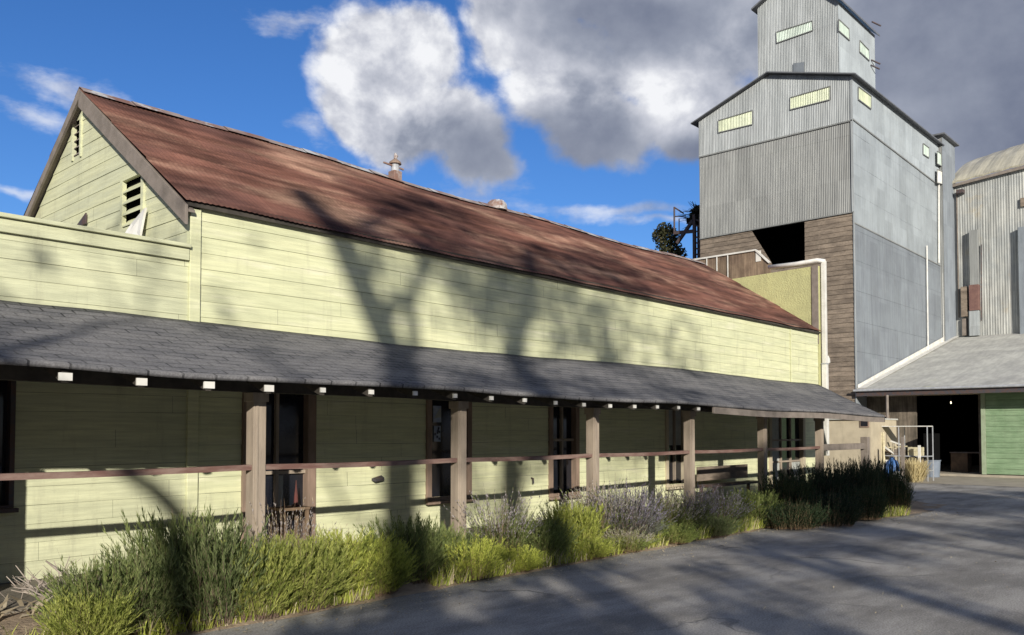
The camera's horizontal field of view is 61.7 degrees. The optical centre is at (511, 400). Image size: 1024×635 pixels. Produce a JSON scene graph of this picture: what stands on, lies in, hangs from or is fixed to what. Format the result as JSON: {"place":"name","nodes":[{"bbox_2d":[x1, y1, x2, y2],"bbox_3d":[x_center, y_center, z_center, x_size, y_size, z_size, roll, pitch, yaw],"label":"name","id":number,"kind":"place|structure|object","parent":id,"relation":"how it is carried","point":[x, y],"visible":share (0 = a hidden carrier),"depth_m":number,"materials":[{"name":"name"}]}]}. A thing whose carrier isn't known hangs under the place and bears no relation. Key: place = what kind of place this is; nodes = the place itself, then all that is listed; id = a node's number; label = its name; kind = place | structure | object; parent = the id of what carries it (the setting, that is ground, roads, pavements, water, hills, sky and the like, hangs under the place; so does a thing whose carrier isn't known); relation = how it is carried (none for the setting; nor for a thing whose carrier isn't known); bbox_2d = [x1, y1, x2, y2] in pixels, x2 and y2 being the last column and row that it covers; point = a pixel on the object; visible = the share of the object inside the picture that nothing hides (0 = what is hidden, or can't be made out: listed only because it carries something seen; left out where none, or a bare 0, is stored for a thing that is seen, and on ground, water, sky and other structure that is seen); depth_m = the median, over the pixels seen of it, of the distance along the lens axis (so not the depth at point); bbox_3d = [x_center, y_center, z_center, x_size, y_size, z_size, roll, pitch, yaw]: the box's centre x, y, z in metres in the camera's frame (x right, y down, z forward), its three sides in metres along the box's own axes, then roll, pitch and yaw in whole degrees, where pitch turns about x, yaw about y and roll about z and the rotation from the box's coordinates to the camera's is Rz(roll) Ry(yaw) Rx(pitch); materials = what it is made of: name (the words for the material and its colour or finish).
{"place":"outdoors","nodes":[
{"label":"outdoors","id":0,"kind":"place"},
{"bbox_2d":[0,500,945,634],"bbox_3d":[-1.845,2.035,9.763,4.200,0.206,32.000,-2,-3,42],"label":"soil bed","id":1,"kind":"object","parent":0,"point":[9,621],"visible":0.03,"depth_m":8.83,"materials":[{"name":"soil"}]},
{"bbox_2d":[0,594,55,617],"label":"withered clump","id":2,"kind":"object","parent":1,"relation":"on","point":[4,604],"visible":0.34,"depth_m":7.66,"materials":[{"name":"plant"}]},
{"bbox_2d":[0,556,108,601],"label":"dead branches","id":3,"kind":"object","parent":1,"relation":"on","point":[24,588],"visible":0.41,"depth_m":8.18,"materials":[{"name":"brown wood"}]},
{"bbox_2d":[27,583,143,634],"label":"shrub","id":4,"kind":"object","parent":1,"relation":"on","point":[75,620],"visible":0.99,"depth_m":6.71,"materials":[{"name":"green plant"}]},
{"bbox_2d":[27,543,172,634],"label":"shrub","id":5,"kind":"object","parent":1,"relation":"on","point":[81,583],"visible":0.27,"depth_m":7.06,"materials":[{"name":"green plant"}]},
{"bbox_2d":[45,560,100,589],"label":"bleached branch","id":6,"kind":"object","parent":5,"relation":"on","point":[53,566],"visible":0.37,"depth_m":7.39,"materials":[{"name":"brown wood"}]},
{"bbox_2d":[0,612,236,634],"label":"leaf litter","id":7,"kind":"object","parent":1,"relation":"on","point":[122,634],"visible":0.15,"depth_m":7.14,"materials":[{"name":"plant"}]},
{"bbox_2d":[79,533,200,634],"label":"shrub","id":8,"kind":"object","parent":1,"relation":"on","point":[161,606],"visible":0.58,"depth_m":7.26,"materials":[{"name":"green plant"}]},
{"bbox_2d":[100,500,242,608],"bbox_3d":[-3.107,1.437,7.957,1.279,1.146,1.329,-3,-1,11],"label":"shrub","id":9,"kind":"object","parent":1,"relation":"on","point":[161,526],"visible":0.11,"depth_m":7.79,"materials":[{"name":"green plant"}]},
{"bbox_2d":[130,505,277,628],"bbox_3d":[-2.761,1.459,7.809,1.279,1.090,1.329,-3,0,13],"label":"shrub","id":10,"kind":"object","parent":1,"relation":"on","point":[209,594],"visible":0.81,"depth_m":7.56,"materials":[{"name":"green plant"}]},
{"bbox_2d":[209,528,316,619],"bbox_3d":[-2.409,1.601,8.139,1.151,0.833,1.242,1,-4,8],"label":"shrub","id":11,"kind":"object","parent":1,"relation":"on","point":[279,592],"visible":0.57,"depth_m":7.91,"materials":[{"name":"green plant"}]},
{"bbox_2d":[229,488,348,560],"bbox_3d":[-2.402,1.488,9.130,1.313,1.122,1.374,0,-2,7],"label":"lavender bush","id":12,"kind":"object","parent":1,"relation":"on","point":[286,531],"visible":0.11,"depth_m":9.09,"materials":[{"name":"plant"}]},
{"bbox_2d":[251,525,364,611],"bbox_3d":[-2.067,1.628,8.517,1.311,0.804,1.215,4,-1,-38],"label":"shrub","id":13,"kind":"object","parent":1,"relation":"on","point":[327,578],"visible":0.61,"depth_m":8.35,"materials":[{"name":"green plant"}]},
{"bbox_2d":[299,523,411,597],"bbox_3d":[-1.733,1.660,9.111,1.380,0.778,1.279,0,-3,15],"label":"shrub","id":14,"kind":"object","parent":1,"relation":"on","point":[360,552],"visible":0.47,"depth_m":8.88,"materials":[{"name":"green plant"}]},
{"bbox_2d":[342,528,426,596],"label":"shrub","id":15,"kind":"object","parent":1,"relation":"on","point":[397,581],"visible":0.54,"depth_m":9.02,"materials":[{"name":"green plant"}]},
{"bbox_2d":[353,508,453,583],"bbox_3d":[-1.241,1.637,9.820,1.256,0.875,1.208,-4,-4,23],"label":"shrub","id":16,"kind":"object","parent":1,"relation":"on","point":[430,564],"visible":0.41,"depth_m":9.68,"materials":[{"name":"green plant"}]},
{"bbox_2d":[406,514,476,574],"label":"shrub","id":17,"kind":"object","parent":1,"relation":"on","point":[458,538],"visible":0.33,"depth_m":10.04,"materials":[{"name":"green plant"}]},
{"bbox_2d":[0,87,884,614],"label":"farm building","id":18,"kind":"structure","parent":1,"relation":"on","point":[242,321],"depth_m":12.28,"materials":[{"name":"yellow paint"}]},
{"bbox_2d":[0,380,18,512],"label":"window","id":19,"kind":"structure","parent":18,"relation":"in","point":[7,388],"depth_m":9.02,"materials":[{"name":"glass"}]},
{"bbox_2d":[125,208,146,235],"bbox_3d":[-4.991,-2.325,11.378,0.452,0.410,0.154,-1,-2,28],"label":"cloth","id":20,"kind":"object","parent":18,"relation":"attached to","point":[136,226],"visible":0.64,"depth_m":11.31,"materials":[{"name":"white fabric"}]},
{"bbox_2d":[240,392,316,546],"bbox_3d":[-3.118,0.758,11.417,0.150,2.358,1.108,-2,-3,42],"label":"door","id":21,"kind":"structure","parent":18,"relation":"in","point":[290,418],"depth_m":11.59,"materials":[{"name":"black glass"}]},
{"bbox_2d":[270,505,309,545],"bbox_3d":[-2.905,1.688,11.210,0.300,0.596,0.420,-2,-3,42],"label":"side table","id":22,"kind":"object","parent":18,"relation":"on","point":[289,508],"visible":0.61,"depth_m":11.15,"materials":[{"name":"brown wood"}]},
{"bbox_2d":[292,481,299,505],"bbox_3d":[-2.844,1.218,11.293,0.080,0.340,0.080,-2,-3,42],"label":"garden ornament","id":23,"kind":"object","parent":22,"relation":"on","point":[295,498],"visible":0.97,"depth_m":11.27,"materials":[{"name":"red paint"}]},
{"bbox_2d":[383,153,403,182],"bbox_3d":[-2.404,-4.691,17.385,0.255,0.686,0.494,-4,-5,65],"label":"roof chimney","id":24,"kind":"object","parent":18,"relation":"on","point":[395,164],"visible":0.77,"depth_m":17.33,"materials":[{"name":"metal"}]},
{"bbox_2d":[425,400,475,504],"bbox_3d":[-1.014,0.655,13.674,0.210,1.935,1.036,-2,-3,42],"label":"window","id":25,"kind":"structure","parent":18,"relation":"in","point":[438,413],"depth_m":13.63,"materials":[{"name":"black glass"}]},
{"bbox_2d":[487,199,506,210],"bbox_3d":[-0.350,-4.492,19.702,0.508,0.245,0.508,-2,-3,42],"label":"roof ventilator","id":26,"kind":"object","parent":18,"relation":"on","point":[501,204],"visible":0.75,"depth_m":19.51,"materials":[{"name":"metal"}]},
{"bbox_2d":[548,407,582,499],"bbox_3d":[0.944,0.830,15.805,0.210,1.935,0.927,-2,-3,42],"label":"window","id":27,"kind":"structure","parent":18,"relation":"in","point":[563,422],"depth_m":15.90,"materials":[{"name":"black glass"}]},
{"bbox_2d":[664,410,683,489],"bbox_3d":[3.558,0.976,18.655,0.210,1.869,0.911,-2,-3,42],"label":"window","id":28,"kind":"structure","parent":18,"relation":"in","point":[674,428],"depth_m":18.68,"materials":[{"name":"black glass"}]},
{"bbox_2d":[696,464,757,502],"bbox_3d":[4.844,1.849,18.948,0.430,0.814,2.239,-2,-3,42],"label":"porch bench","id":29,"kind":"object","parent":18,"relation":"on","point":[720,472],"visible":0.69,"depth_m":18.92,"materials":[{"name":"wood"}]},
{"bbox_2d":[732,258,825,385],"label":"fire wall","id":30,"kind":"structure","parent":18,"relation":"attached to","point":[796,292],"depth_m":24.85,"materials":[{"name":"yellow paint"}]},
{"bbox_2d":[694,249,770,278],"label":"boarded parapet","id":31,"kind":"structure","parent":30,"relation":"attached to","point":[746,263],"depth_m":26.53,"materials":[{"name":"white paint"}]},
{"bbox_2d":[821,261,829,455],"bbox_3d":[8.944,-1.213,24.457,0.160,5.552,0.278,-2,-3,42],"label":"downspout","id":32,"kind":"object","parent":30,"relation":"attached to","point":[825,363],"visible":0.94,"depth_m":24.39,"materials":[{"name":"white paint"}]},
{"bbox_2d":[768,417,805,490],"bbox_3d":[7.253,1.266,22.724,0.150,2.304,2.153,-2,-3,42],"label":"door","id":33,"kind":"structure","parent":18,"relation":"in","point":[782,432],"depth_m":22.84,"materials":[{"name":"black glass"}]},
{"bbox_2d":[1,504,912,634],"bbox_3d":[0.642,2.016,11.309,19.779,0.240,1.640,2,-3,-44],"label":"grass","id":34,"kind":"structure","parent":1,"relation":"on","point":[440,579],"depth_m":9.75,"materials":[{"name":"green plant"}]},
{"bbox_2d":[436,528,514,578],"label":"shrub","id":35,"kind":"object","parent":1,"relation":"on","point":[483,556],"visible":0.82,"depth_m":9.99,"materials":[{"name":"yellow plant"}]},
{"bbox_2d":[444,480,552,551],"bbox_3d":[-0.149,1.588,11.328,1.425,1.097,1.489,2,-3,-44],"label":"shrub","id":36,"kind":"object","parent":1,"relation":"on","point":[498,531],"visible":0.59,"depth_m":11.21,"materials":[{"name":"green plant"}]},
{"bbox_2d":[492,543,546,571],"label":"shrub","id":37,"kind":"object","parent":1,"relation":"on","point":[531,562],"visible":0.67,"depth_m":10.58,"materials":[{"name":"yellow plant"}]},
{"bbox_2d":[502,511,582,561],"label":"shrub","id":38,"kind":"object","parent":1,"relation":"on","point":[553,542],"visible":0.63,"depth_m":11.27,"materials":[{"name":"green plant"}]},
{"bbox_2d":[531,496,610,549],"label":"shrub","id":39,"kind":"object","parent":1,"relation":"on","point":[588,526],"visible":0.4,"depth_m":11.86,"materials":[{"name":"green plant"}]},
{"bbox_2d":[568,535,618,557],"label":"shrub","id":40,"kind":"object","parent":1,"relation":"on","point":[601,550],"visible":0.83,"depth_m":11.63,"materials":[{"name":"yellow plant"}]},
{"bbox_2d":[550,472,651,541],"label":"lavender bush","id":41,"kind":"object","parent":1,"relation":"on","point":[603,524],"visible":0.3,"depth_m":12.81,"materials":[{"name":"purple plant"}]},
{"bbox_2d":[579,469,677,538],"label":"lavender bush","id":42,"kind":"object","parent":1,"relation":"on","point":[649,523],"visible":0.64,"depth_m":12.82,"materials":[{"name":"purple plant"}]},
{"bbox_2d":[598,525,666,552],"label":"lavender bush","id":43,"kind":"object","parent":1,"relation":"on","point":[633,542],"visible":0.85,"depth_m":12.26,"materials":[{"name":"green plant"}]},
{"bbox_2d":[627,481,710,528],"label":"lavender bush","id":44,"kind":"object","parent":1,"relation":"on","point":[682,519],"visible":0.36,"depth_m":13.81,"materials":[{"name":"purple plant"}]},
{"bbox_2d":[652,222,687,256],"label":"evergreen tree","id":45,"kind":"object","parent":1,"relation":"on","point":[669,239],"visible":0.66,"depth_m":44.22,"materials":[{"name":"green plant"}]},
{"bbox_2d":[651,519,703,543],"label":"shrub","id":46,"kind":"object","parent":1,"relation":"on","point":[680,535],"visible":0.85,"depth_m":13.14,"materials":[{"name":"green plant"}]},
{"bbox_2d":[673,207,699,258],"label":"steel mast","id":47,"kind":"object","parent":1,"relation":"on","point":[686,230],"visible":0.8,"depth_m":42.28,"materials":[{"name":"black metal"}]},
{"bbox_2d":[679,201,699,257],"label":"twiggy tree","id":48,"kind":"object","parent":1,"relation":"on","point":[695,210],"visible":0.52,"depth_m":42.53,"materials":[{"name":"black plant"}]},
{"bbox_2d":[652,472,730,528],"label":"shrub","id":49,"kind":"object","parent":1,"relation":"on","point":[706,511],"visible":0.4,"depth_m":14.27,"materials":[{"name":"green plant"}]},
{"bbox_2d":[693,513,745,537],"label":"shrub","id":50,"kind":"object","parent":1,"relation":"on","point":[723,527],"visible":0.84,"depth_m":13.99,"materials":[{"name":"green plant"}]},
{"bbox_2d":[682,484,760,521],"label":"lavender bush","id":51,"kind":"object","parent":1,"relation":"on","point":[731,510],"visible":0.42,"depth_m":14.98,"materials":[{"name":"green plant"}]},
{"bbox_2d":[719,484,784,526],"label":"shrub","id":52,"kind":"object","parent":1,"relation":"on","point":[761,499],"visible":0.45,"depth_m":15.49,"materials":[{"name":"green plant"}]},
{"bbox_2d":[756,467,820,510],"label":"hedge shrub","id":53,"kind":"object","parent":1,"relation":"on","point":[786,491],"visible":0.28,"depth_m":16.23,"materials":[{"name":"green plant"}]},
{"bbox_2d":[773,457,850,504],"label":"hedge shrub","id":54,"kind":"object","parent":1,"relation":"on","point":[823,485],"visible":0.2,"depth_m":17.05,"materials":[{"name":"green plant"}]},
{"bbox_2d":[691,0,959,407],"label":"grain elevator","id":55,"kind":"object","parent":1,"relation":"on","point":[814,143],"visible":0.66,"depth_m":38.07,"materials":[{"name":"grey metal"}]},
{"bbox_2d":[718,110,752,132],"bbox_3d":[10.110,-12.619,38.835,1.737,0.665,0.054,-2,-3,42],"label":"window","id":56,"kind":"structure","parent":55,"relation":"in","point":[744,119],"depth_m":38.81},
{"bbox_2d":[776,20,812,42],"bbox_3d":[12.763,-16.676,38.770,1.760,0.546,0.054,-2,-3,42],"label":"window","id":57,"kind":"structure","parent":55,"relation":"in","point":[800,29],"depth_m":38.77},
{"bbox_2d":[793,62,803,71],"bbox_3d":[12.894,-14.913,38.568,0.510,0.665,0.020,-2,-3,42],"label":"hatch door","id":58,"kind":"structure","parent":55,"relation":"in","point":[797,67],"depth_m":38.56,"materials":[{"name":"grey metal"}]},
{"bbox_2d":[790,86,830,109],"bbox_3d":[12.674,-12.863,36.493,1.789,0.599,0.054,-2,-3,42],"label":"window","id":59,"kind":"structure","parent":55,"relation":"in","point":[823,94],"depth_m":36.46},
{"bbox_2d":[838,19,849,40],"bbox_3d":[14.649,-16.344,37.821,0.050,0.554,1.250,-2,-3,42],"label":"window","id":60,"kind":"structure","parent":55,"relation":"in","point":[843,29],"depth_m":37.79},
{"bbox_2d":[859,40,869,60],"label":"window","id":61,"kind":"structure","parent":55,"relation":"in","point":[863,50],"depth_m":39.52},
{"bbox_2d":[858,86,871,109],"bbox_3d":[14.935,-12.809,36.288,0.050,0.595,1.494,-2,-3,42],"label":"window","id":62,"kind":"structure","parent":55,"relation":"in","point":[865,98],"depth_m":36.27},
{"bbox_2d":[923,143,929,157],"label":"window","id":63,"kind":"structure","parent":55,"relation":"in","point":[925,148],"depth_m":42.21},
{"bbox_2d":[937,151,941,165],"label":"window","id":64,"kind":"structure","parent":55,"relation":"in","point":[938,153],"depth_m":43.44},
{"bbox_2d":[937,169,942,183],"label":"window","id":65,"kind":"structure","parent":55,"relation":"in","point":[939,172],"depth_m":43.38,"materials":[{"name":"white paint"}]},
{"bbox_2d":[800,457,870,493],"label":"hedge shrub","id":66,"kind":"object","parent":1,"relation":"on","point":[848,476],"visible":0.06,"depth_m":17.70,"materials":[{"name":"green plant"}]},
{"bbox_2d":[826,453,884,500],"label":"hedge shrub","id":67,"kind":"object","parent":1,"relation":"on","point":[874,472],"visible":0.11,"depth_m":18.07,"materials":[{"name":"green plant"}]},
{"bbox_2d":[824,418,897,475],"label":"block","id":68,"kind":"structure","parent":1,"relation":"on","point":[841,431],"depth_m":30.51,"materials":[{"name":"beige concrete"}]},
{"bbox_2d":[860,421,868,426],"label":"window","id":69,"kind":"structure","parent":68,"relation":"in","point":[862,423],"depth_m":30.00,"materials":[{"name":"black glass"}]},
{"bbox_2d":[831,481,892,519],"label":"hedge shrub","id":70,"kind":"object","parent":1,"relation":"on","point":[874,505],"visible":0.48,"depth_m":16.64,"materials":[{"name":"green plant"}]},
{"bbox_2d":[848,449,904,489],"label":"hedge shrub","id":71,"kind":"object","parent":1,"relation":"on","point":[884,467],"visible":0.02,"depth_m":19.11,"materials":[{"name":"green plant"}]},
{"bbox_2d":[870,464,915,509],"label":"hedge shrub","id":72,"kind":"object","parent":1,"relation":"on","point":[901,497],"visible":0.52,"depth_m":18.37,"materials":[{"name":"green plant"}]},
{"bbox_2d":[853,333,1023,477],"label":"open shed","id":73,"kind":"structure","parent":1,"relation":"on","point":[977,382],"depth_m":34.93,"materials":[{"name":"metal"}]},
{"bbox_2d":[949,452,978,471],"bbox_3d":[18.506,2.460,34.281,1.664,0.805,0.750,-2,-3,42],"label":"wooden counter","id":74,"kind":"object","parent":73,"relation":"on","point":[961,461],"visible":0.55,"depth_m":34.37,"materials":[{"name":"brown wood"}]},
{"bbox_2d":[980,392,1023,474],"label":"sliding door","id":75,"kind":"structure","parent":73,"relation":"in","point":[1006,425],"depth_m":32.17,"materials":[{"name":"green paint"}]},
{"bbox_2d":[0,0,1023,258],"label":"sky","id":76,"kind":"structure","parent":0,"point":[579,114],"materials":[{"name":"blue"}]},
{"bbox_2d":[197,483,1023,634],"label":"road","id":77,"kind":"structure","parent":0,"point":[752,577],"depth_m":9.44,"materials":[{"name":"grey asphalt"}]},
{"bbox_2d":[754,495,830,529],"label":"hedge shrub","id":78,"kind":"object","parent":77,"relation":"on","point":[797,516],"visible":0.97,"depth_m":15.10,"materials":[{"name":"green plant"}]},
{"bbox_2d":[791,486,866,526],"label":"hedge shrub","id":79,"kind":"object","parent":77,"relation":"on","point":[844,511],"visible":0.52,"depth_m":15.68,"materials":[{"name":"green plant"}]},
{"bbox_2d":[824,437,869,471],"bbox_3d":[8.211,1.700,21.126,0.180,1.596,2.858,-2,-3,42],"label":"rail fence","id":80,"kind":"object","parent":77,"relation":"on","point":[863,445],"visible":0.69,"depth_m":21.74,"materials":[{"name":"brown wood"}]},
{"bbox_2d":[901,437,905,481],"bbox_3d":[13.197,1.999,28.952,0.140,1.546,0.120,-2,-3,42],"label":"grey post","id":81,"kind":"object","parent":77,"relation":"on","point":[902,452],"visible":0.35,"depth_m":28.93,"materials":[{"name":"grey wood"}]},
{"bbox_2d":[906,476,1023,486],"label":"concrete apron","id":82,"kind":"object","parent":77,"relation":"on","point":[990,481],"visible":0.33,"depth_m":29.55,"materials":[{"name":"grey concrete"}]},
{"bbox_2d":[886,395,888,417],"bbox_3d":[14.198,1.339,32.401,0.200,3.105,0.200,-2,-3,42],"label":"canopy pole","id":83,"kind":"object","parent":82,"relation":"on","point":[887,406],"visible":0.24,"depth_m":32.40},
{"bbox_2d":[886,457,899,472],"bbox_3d":[13.082,2.360,29.479,0.540,0.859,0.520,-2,-3,42],"label":"plastic sack","id":84,"kind":"object","parent":82,"relation":"on","point":[894,461],"visible":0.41,"depth_m":29.36,"materials":[{"name":"blue plastic"}]},
{"bbox_2d":[882,426,933,480],"bbox_3d":[13.872,1.863,30.509,1.923,1.927,0.660,-2,-3,42],"label":"display rack","id":85,"kind":"object","parent":82,"relation":"on","point":[915,456],"visible":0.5,"depth_m":30.09,"materials":[{"name":"grey metal"}]},
{"bbox_2d":[881,432,884,464],"bbox_3d":[13.196,1.705,30.625,0.235,1.151,0.089,-2,-3,42],"label":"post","id":86,"kind":"object","parent":85,"relation":"hanging from","point":[882,447],"visible":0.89,"depth_m":30.59,"materials":[{"name":"beige wood"}]},
{"bbox_2d":[894,449,907,455],"bbox_3d":[13.823,1.834,30.460,0.360,0.220,0.400,-2,-3,42],"label":"crate","id":87,"kind":"object","parent":85,"relation":"on","point":[896,451],"visible":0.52,"depth_m":30.36,"materials":[{"name":"beige wood"}]},
{"bbox_2d":[908,447,923,455],"bbox_3d":[14.192,1.782,30.124,0.420,0.300,0.400,-2,-3,42],"label":"crate","id":88,"kind":"object","parent":85,"relation":"on","point":[912,451],"visible":0.91,"depth_m":30.00,"materials":[{"name":"beige wood"}]},
{"bbox_2d":[898,457,932,481],"bbox_3d":[13.723,2.348,29.277,1.166,0.870,1.136,0,-2,2],"label":"straw bundle","id":89,"kind":"object","parent":82,"relation":"on","point":[917,469],"visible":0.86,"depth_m":28.99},
{"bbox_2d":[918,445,920,463],"bbox_3d":[14.053,2.168,29.573,0.080,1.250,0.080,-2,-3,42],"label":"short post","id":90,"kind":"object","parent":82,"relation":"on","point":[919,451],"visible":0.56,"depth_m":29.55,"materials":[{"name":"white paint"}]},
{"bbox_2d":[923,433,939,459],"bbox_3d":[16.336,2.101,33.365,0.439,1.650,0.550,-2,-3,42],"label":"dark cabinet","id":91,"kind":"object","parent":82,"relation":"on","point":[936,441],"visible":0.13,"depth_m":33.19,"materials":[{"name":"black"}]},
{"bbox_2d":[924,460,940,476],"bbox_3d":[15.848,2.558,32.337,0.610,0.640,0.599,-2,-3,42],"label":"grey bin","id":92,"kind":"object","parent":82,"relation":"on","point":[937,468],"visible":0.71,"depth_m":32.10,"materials":[{"name":"plastic"}]},
{"bbox_2d":[952,143,1023,336],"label":"corrugated barn","id":93,"kind":"structure","parent":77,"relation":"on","point":[989,241],"depth_m":43.85,"materials":[{"name":"metal"}]},
{"bbox_2d":[217,497,1023,633],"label":"fallen leaves","id":94,"kind":"object","parent":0,"point":[263,622],"visible":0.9,"depth_m":10.11,"materials":[{"name":"plant"}]}
]}

